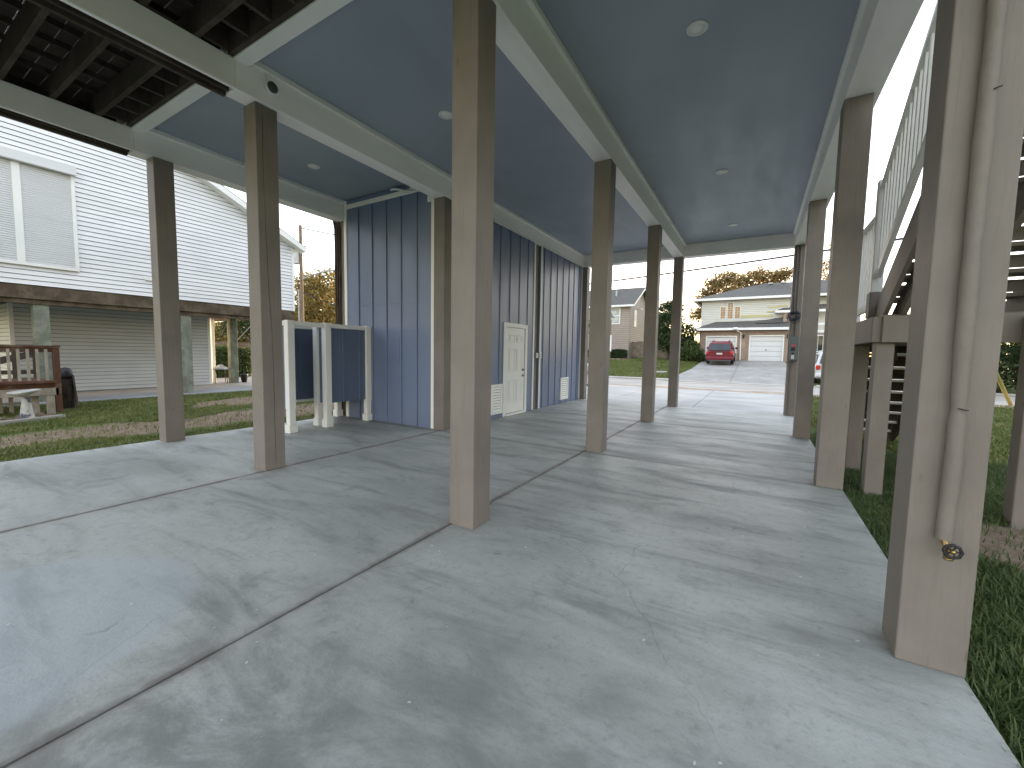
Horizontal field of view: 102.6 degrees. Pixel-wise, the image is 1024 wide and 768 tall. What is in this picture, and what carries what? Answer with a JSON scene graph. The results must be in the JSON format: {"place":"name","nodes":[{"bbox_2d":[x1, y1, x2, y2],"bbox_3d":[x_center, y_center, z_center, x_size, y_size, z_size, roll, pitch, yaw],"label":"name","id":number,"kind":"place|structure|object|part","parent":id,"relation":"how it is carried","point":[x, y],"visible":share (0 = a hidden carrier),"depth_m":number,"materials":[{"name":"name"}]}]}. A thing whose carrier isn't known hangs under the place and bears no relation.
{"place":"outdoors","nodes":[
{"label":"outdoors","id":0,"kind":"place"},
{"bbox_2d":[0,412,53,420],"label":"bed stones","id":1,"kind":"object","parent":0,"point":[17,416],"visible":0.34,"depth_m":7.92,"materials":[{"name":"stone"}]},
{"bbox_2d":[2,377,251,406],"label":"patio","id":2,"kind":"structure","parent":0,"point":[220,385],"depth_m":12.70,"materials":[{"name":"concrete"}]},
{"bbox_2d":[212,369,228,383],"bbox_3d":[-11.511,-0.314,16.188,0.600,0.561,0.600,4,5,31],"label":"patio table","id":3,"kind":"object","parent":2,"relation":"on","point":[225,375],"visible":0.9,"depth_m":16.07,"materials":[{"name":"brown metal"}]},
{"bbox_2d":[212,364,228,368],"bbox_3d":[-11.494,-0.686,16.177,0.540,0.180,0.540,4,5,31],"label":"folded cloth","id":4,"kind":"object","parent":3,"relation":"on","point":[220,366],"visible":1,"depth_m":16.05,"materials":[{"name":"white fabric"}]},
{"bbox_2d":[240,374,247,381],"bbox_3d":[-10.974,-0.244,16.805,0.300,0.335,0.300,4,5,31],"label":"plant pot","id":5,"kind":"object","parent":2,"relation":"on","point":[244,377],"visible":0.98,"depth_m":16.72,"materials":[{"name":"black plastic"}]},
{"bbox_2d":[0,115,305,401],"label":"neighbour house","id":6,"kind":"structure","parent":0,"point":[75,271],"depth_m":11.38,"materials":[{"name":"white plastic"}]},
{"bbox_2d":[0,145,79,271],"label":"window","id":7,"kind":"structure","parent":6,"relation":"in","point":[19,161],"depth_m":9.68,"materials":[{"name":"white paint"}]},
{"bbox_2d":[0,390,332,461],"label":"grass","id":8,"kind":"structure","parent":0,"point":[101,409],"depth_m":7.86,"materials":[{"name":"green plant"}]},
{"bbox_2d":[0,399,1020,767],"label":"carport floor","id":9,"kind":"structure","parent":0,"point":[682,587],"depth_m":2.21,"materials":[{"name":"concrete"}]},
{"bbox_2d":[282,320,371,433],"bbox_3d":[-3.647,-0.185,7.655,1.059,1.856,1.704,4,5,31],"label":"shower enclosure","id":10,"kind":"object","parent":9,"relation":"on","point":[326,366],"visible":0.87,"depth_m":7.53,"materials":[{"name":"white paint"}]},
{"bbox_2d":[343,185,582,428],"bbox_3d":[-0.651,-1.603,10.443,2.699,4.366,6.456,4,5,31],"label":"storage room","id":11,"kind":"object","parent":9,"relation":"on","point":[389,263],"visible":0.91,"depth_m":8.16,"materials":[{"name":"blue paint"}]},
{"bbox_2d":[505,327,524,413],"bbox_3d":[0.092,-0.306,9.245,0.062,1.885,0.822,4,5,31],"label":"door","id":12,"kind":"structure","parent":11,"relation":"in","point":[515,338],"depth_m":9.24,"materials":[{"name":"white paint"}]},
{"bbox_2d":[0,0,1023,677],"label":"stilt house","id":13,"kind":"structure","parent":9,"relation":"on","point":[600,138],"depth_m":4.29,"materials":[{"name":"beige paint"}]},
{"bbox_2d":[263,75,277,95],"bbox_3d":[-2.593,-3.211,4.418,0.059,0.174,0.134,4,5,31],"label":"round wall fixture","id":14,"kind":"object","parent":13,"relation":"attached to","point":[270,88],"visible":1,"depth_m":4.39,"materials":[{"name":"plastic"}]},
{"bbox_2d":[307,164,319,168],"bbox_3d":[-3.252,-3.565,6.726,0.190,0.012,0.190,4,5,31],"label":"ceiling light","id":15,"kind":"object","parent":13,"relation":"attached to","point":[313,166],"visible":1,"depth_m":6.71,"materials":[{"name":"white plastic"}]},
{"bbox_2d":[438,110,451,119],"bbox_3d":[-0.836,-3.407,5.200,0.190,0.012,0.190,4,5,31],"label":"ceiling light","id":16,"kind":"object","parent":13,"relation":"attached to","point":[445,114],"visible":0.97,"depth_m":5.18,"materials":[{"name":"white plastic"}]},
{"bbox_2d":[686,20,708,36],"bbox_3d":[1.697,-3.254,3.756,0.190,0.012,0.190,4,5,31],"label":"ceiling light","id":17,"kind":"object","parent":13,"relation":"attached to","point":[696,28],"visible":1,"depth_m":3.75,"materials":[{"name":"white plastic"}]},
{"bbox_2d":[716,169,728,174],"bbox_3d":[3.412,-3.444,6.662,0.190,0.012,0.190,4,5,31],"label":"ceiling light","id":18,"kind":"object","parent":13,"relation":"attached to","point":[721,171],"visible":1,"depth_m":6.64,"materials":[{"name":"white plastic"}]},
{"bbox_2d":[786,245,800,323],"bbox_3d":[6.600,-2.314,9.525,0.314,1.818,0.117,4,5,31],"label":"cable coil","id":19,"kind":"object","parent":13,"relation":"hanging from","point":[789,314],"visible":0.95,"depth_m":9.56,"materials":[{"name":"black rubber"}]},
{"bbox_2d":[787,245,801,414],"bbox_3d":[6.601,-1.234,9.589,0.210,3.980,0.200,4,5,31],"label":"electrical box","id":20,"kind":"object","parent":13,"relation":"attached to","point":[792,348],"visible":0.98,"depth_m":9.57,"materials":[{"name":"metal"}]},
{"bbox_2d":[0,358,1023,766],"bbox_3d":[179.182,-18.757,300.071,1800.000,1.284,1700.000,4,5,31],"label":"ground","id":21,"kind":"structure","parent":0,"point":[1016,554],"depth_m":6.79,"materials":[{"name":"green plant"}]},
{"bbox_2d":[6,389,40,418],"bbox_3d":[-9.181,0.405,7.727,0.430,0.603,0.430,4,5,31],"label":"bird bath","id":22,"kind":"object","parent":21,"relation":"on","point":[26,410],"visible":0.77,"depth_m":7.69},
{"bbox_2d":[0,345,62,415],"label":"bench","id":23,"kind":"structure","parent":21,"relation":"on","point":[51,390],"depth_m":8.32,"materials":[{"name":"brown wood"}]},
{"bbox_2d":[0,414,65,425],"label":"garden edging","id":24,"kind":"object","parent":21,"relation":"on","point":[33,419],"visible":0.6,"depth_m":7.62,"materials":[{"name":"concrete"}]},
{"bbox_2d":[60,367,78,408],"bbox_3d":[-9.985,0.104,9.211,0.286,0.952,0.275,4,5,31],"label":"trash can","id":25,"kind":"object","parent":21,"relation":"on","point":[69,394],"visible":0.7,"depth_m":9.16,"materials":[{"name":"black plastic"}]},
{"bbox_2d":[210,321,250,341],"bbox_3d":[-23.729,-3.721,35.762,9.742,4.412,4.256,3,5,20],"label":"golden tree","id":26,"kind":"object","parent":21,"relation":"on","point":[220,337],"visible":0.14,"depth_m":35.20,"materials":[{"name":"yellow plant"}]},
{"bbox_2d":[211,344,251,377],"bbox_3d":[-13.825,-1.082,19.554,1.270,1.646,2.809,4,5,31],"label":"garden hedge","id":27,"kind":"object","parent":21,"relation":"on","point":[244,358],"visible":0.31,"depth_m":19.75,"materials":[{"name":"green plant"}]},
{"bbox_2d":[215,342,250,352],"bbox_3d":[-15.187,-1.806,27.176,0.030,1.750,8.840,4,5,31],"label":"garden fence","id":28,"kind":"object","parent":21,"relation":"on","point":[244,344],"visible":0.05,"depth_m":24.91,"materials":[{"name":"brown wood"}]},
{"bbox_2d":[216,320,250,343],"bbox_3d":[-15.258,-3.459,24.379,5.456,5.896,3.311,5,6,42],"label":"shade tree","id":29,"kind":"object","parent":21,"relation":"on","point":[243,326],"visible":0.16,"depth_m":23.69,"materials":[{"name":"green plant"}]},
{"bbox_2d":[294,266,334,323],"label":"golden tree","id":30,"kind":"object","parent":21,"relation":"on","point":[315,286],"visible":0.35,"depth_m":42.71,"materials":[{"name":"yellow plant"}]},
{"bbox_2d":[294,225,334,321],"bbox_3d":[-15.250,-6.812,32.010,5.540,11.600,0.687,4,5,31],"label":"utility pole","id":31,"kind":"object","parent":21,"relation":"on","point":[298,257],"visible":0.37,"depth_m":33.07,"materials":[{"name":"brown wood"}]},
{"bbox_2d":[302,228,333,234],"bbox_3d":[-8.805,-12.144,34.912,16.838,0.856,0.073,0,4,-14],"label":"power line","id":32,"kind":"object","parent":31,"relation":"attached to","point":[317,231],"visible":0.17,"depth_m":33.17,"materials":[{"name":"black rubber"}]},
{"bbox_2d":[609,313,613,365],"bbox_3d":[7.781,-3.486,32.457,0.444,4.300,0.444,-2,5,-37],"label":"lantern post","id":33,"kind":"object","parent":21,"relation":"on","point":[612,317],"visible":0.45,"depth_m":32.33,"materials":[{"name":"white metal"}]},
{"bbox_2d":[588,287,645,358],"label":"tan house","id":34,"kind":"structure","parent":21,"relation":"on","point":[628,313],"depth_m":40.37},
{"bbox_2d":[611,307,620,323],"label":"window","id":35,"kind":"structure","parent":34,"relation":"in","point":[616,311],"depth_m":40.08,"materials":[{"name":"white glass"}]},
{"bbox_2d":[634,309,636,326],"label":"window","id":36,"kind":"structure","parent":34,"relation":"in","point":[635,311],"depth_m":41.02,"materials":[{"name":"white paint"}]},
{"bbox_2d":[610,349,627,358],"bbox_3d":[10.137,-2.816,38.959,1.615,1.093,1.365,4,5,31],"label":"box hedge","id":37,"kind":"object","parent":21,"relation":"on","point":[619,353],"visible":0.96,"depth_m":38.53,"materials":[{"name":"green plant"}]},
{"bbox_2d":[587,359,697,377],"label":"grass","id":38,"kind":"structure","parent":21,"relation":"on","point":[621,367],"depth_m":31.02,"materials":[{"name":"green plant"}]},
{"bbox_2d":[631,341,698,357],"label":"wooden fence","id":39,"kind":"object","parent":21,"relation":"on","point":[637,351],"visible":0.21,"depth_m":40.22,"materials":[{"name":"brown wood"}]},
{"bbox_2d":[657,299,699,359],"bbox_3d":[14.507,-4.781,36.942,4.692,5.661,3.264,4,5,31],"label":"dark tree","id":40,"kind":"object","parent":21,"relation":"on","point":[664,323],"visible":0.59,"depth_m":36.66,"materials":[{"name":"green plant"}]},
{"bbox_2d":[680,339,705,361],"bbox_3d":[15.429,-2.838,35.283,2.707,2.159,2.156,4,5,31],"label":"round bush","id":41,"kind":"object","parent":21,"relation":"on","point":[688,351],"visible":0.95,"depth_m":35.01,"materials":[{"name":"green plant"}]},
{"bbox_2d":[685,269,742,322],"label":"oak tree","id":42,"kind":"object","parent":21,"relation":"on","point":[719,282],"visible":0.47,"depth_m":47.49,"materials":[{"name":"brown plant"}]},
{"bbox_2d":[727,263,792,288],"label":"oak tree","id":43,"kind":"object","parent":21,"relation":"on","point":[759,277],"visible":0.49,"depth_m":46.80,"materials":[{"name":"brown plant"}]},
{"bbox_2d":[693,280,827,361],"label":"brick garage house","id":44,"kind":"structure","parent":21,"relation":"on","point":[751,323],"depth_m":34.77,"materials":[{"name":"white paint"}]},
{"bbox_2d":[705,336,736,353],"bbox_3d":[18.174,-3.119,35.705,2.420,2.120,0.230,4,5,31],"label":"garage door","id":45,"kind":"structure","parent":44,"relation":"in","point":[709,339],"depth_m":35.65,"materials":[{"name":"white paint"}]},
{"bbox_2d":[720,307,725,318],"bbox_3d":[18.643,-6.285,36.232,0.470,1.090,0.046,4,5,31],"label":"window","id":46,"kind":"structure","parent":44,"relation":"in","point":[722,309],"depth_m":36.21,"materials":[{"name":"beige glass"}]},
{"bbox_2d":[727,302,733,318],"bbox_3d":[19.127,-6.430,35.933,0.490,1.460,0.046,4,5,31],"label":"window","id":47,"kind":"structure","parent":44,"relation":"in","point":[730,306],"depth_m":35.92,"materials":[{"name":"beige glass"}]},
{"bbox_2d":[734,306,740,318],"bbox_3d":[19.609,-6.220,35.659,0.480,1.080,0.046,4,5,31],"label":"window","id":48,"kind":"structure","parent":44,"relation":"in","point":[737,313],"depth_m":35.66,"materials":[{"name":"beige glass"}]},
{"bbox_2d":[748,335,784,360],"bbox_3d":[21.051,-2.960,33.997,2.460,2.160,0.230,4,5,31],"label":"garage door","id":49,"kind":"structure","parent":44,"relation":"in","point":[761,347],"depth_m":34.01,"materials":[{"name":"white paint"}]},
{"bbox_2d":[816,335,823,351],"bbox_3d":[24.403,-3.243,32.747,0.800,1.350,0.090,4,5,31],"label":"window","id":50,"kind":"structure","parent":44,"relation":"in","point":[820,338],"depth_m":32.63,"materials":[{"name":"white glass"}]},
{"bbox_2d":[587,375,1015,396],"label":"kerb","id":51,"kind":"structure","parent":21,"relation":"on","point":[818,386],"depth_m":22.13,"materials":[{"name":"concrete"}]},
{"bbox_2d":[814,350,822,382],"bbox_3d":[17.686,-0.934,22.747,2.260,1.820,4.590,4,5,31],"label":"parked car","id":52,"kind":"object","parent":21,"relation":"on","point":[818,365],"visible":0.18,"depth_m":21.36,"materials":[{"name":"white paint"}]},
{"bbox_2d":[822,244,830,279],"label":"bare tree","id":53,"kind":"object","parent":21,"relation":"on","point":[826,268],"visible":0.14,"depth_m":44.06,"materials":[{"name":"brown plant"}]},
{"bbox_2d":[816,0,1023,529],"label":"staircase","id":54,"kind":"structure","parent":21,"relation":"on","point":[880,346],"depth_m":4.07,"materials":[{"name":"beige paint"}]},
{"bbox_2d":[997,373,1013,405],"bbox_3d":[14.832,-0.189,12.515,2.996,2.063,0.104,-1,5,-26],"label":"guy guard","id":55,"kind":"object","parent":21,"relation":"on","point":[1004,391],"visible":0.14,"depth_m":12.78,"materials":[{"name":"yellow plastic"}]},
{"bbox_2d":[996,343,1020,392],"bbox_3d":[21.618,-1.533,17.990,4.567,4.084,2.986,4,5,31],"label":"dark shrub","id":56,"kind":"object","parent":21,"relation":"on","point":[1009,354],"visible":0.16,"depth_m":17.57,"materials":[{"name":"green plant"}]},
{"bbox_2d":[16,0,1023,361],"label":"sky","id":57,"kind":"structure","parent":0,"point":[888,110],"materials":[{"name":"white"}]},
{"bbox_2d":[586,385,783,413],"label":"driveway","id":58,"kind":"structure","parent":0,"point":[757,402],"depth_m":13.44,"materials":[{"name":"concrete"}]},
{"bbox_2d":[679,360,785,384],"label":"opposite driveway","id":59,"kind":"structure","parent":0,"point":[761,372],"depth_m":26.81,"materials":[{"name":"concrete"}]},
{"bbox_2d":[706,340,737,363],"bbox_3d":[16.897,-2.643,33.053,2.260,1.820,4.590,4,9,31],"label":"parked car","id":60,"kind":"object","parent":59,"relation":"on","point":[720,350],"visible":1,"depth_m":31.32,"materials":[{"name":"red paint"}]},
{"bbox_3d":[15.861,-2.826,31.288,1.480,0.498,0.223,4,5,31],"label":"rear window","id":61,"kind":"part","parent":60,"relation":"part of","materials":[{"name":"grey glass"}]},
{"bbox_2d":[590,238,902,283],"bbox_3d":[12.571,-7.401,25.814,0.103,0.224,24.775,-3,6,-41],"label":"power line","id":62,"kind":"object","parent":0,"point":[897,239],"visible":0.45,"depth_m":25.00,"materials":[{"name":"black rubber"}]},
{"bbox_2d":[587,382,1013,407],"bbox_3d":[9.777,0.326,16.515,80.000,0.002,1.487,4,5,31],"label":"road shoulder","id":63,"kind":"object","parent":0,"point":[735,391],"visible":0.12,"depth_m":16.96},
{"bbox_2d":[587,377,1014,404],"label":"road","id":64,"kind":"structure","parent":0,"point":[1000,400],"depth_m":19.45,"materials":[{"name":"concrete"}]},
{"bbox_2d":[811,395,1013,465],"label":"grass","id":65,"kind":"structure","parent":0,"point":[1001,432],"depth_m":7.91,"materials":[{"name":"green plant"}]},
{"bbox_2d":[813,443,1023,767],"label":"grass","id":66,"kind":"structure","parent":0,"point":[996,622],"depth_m":2.36,"materials":[{"name":"green plant"}]}
]}

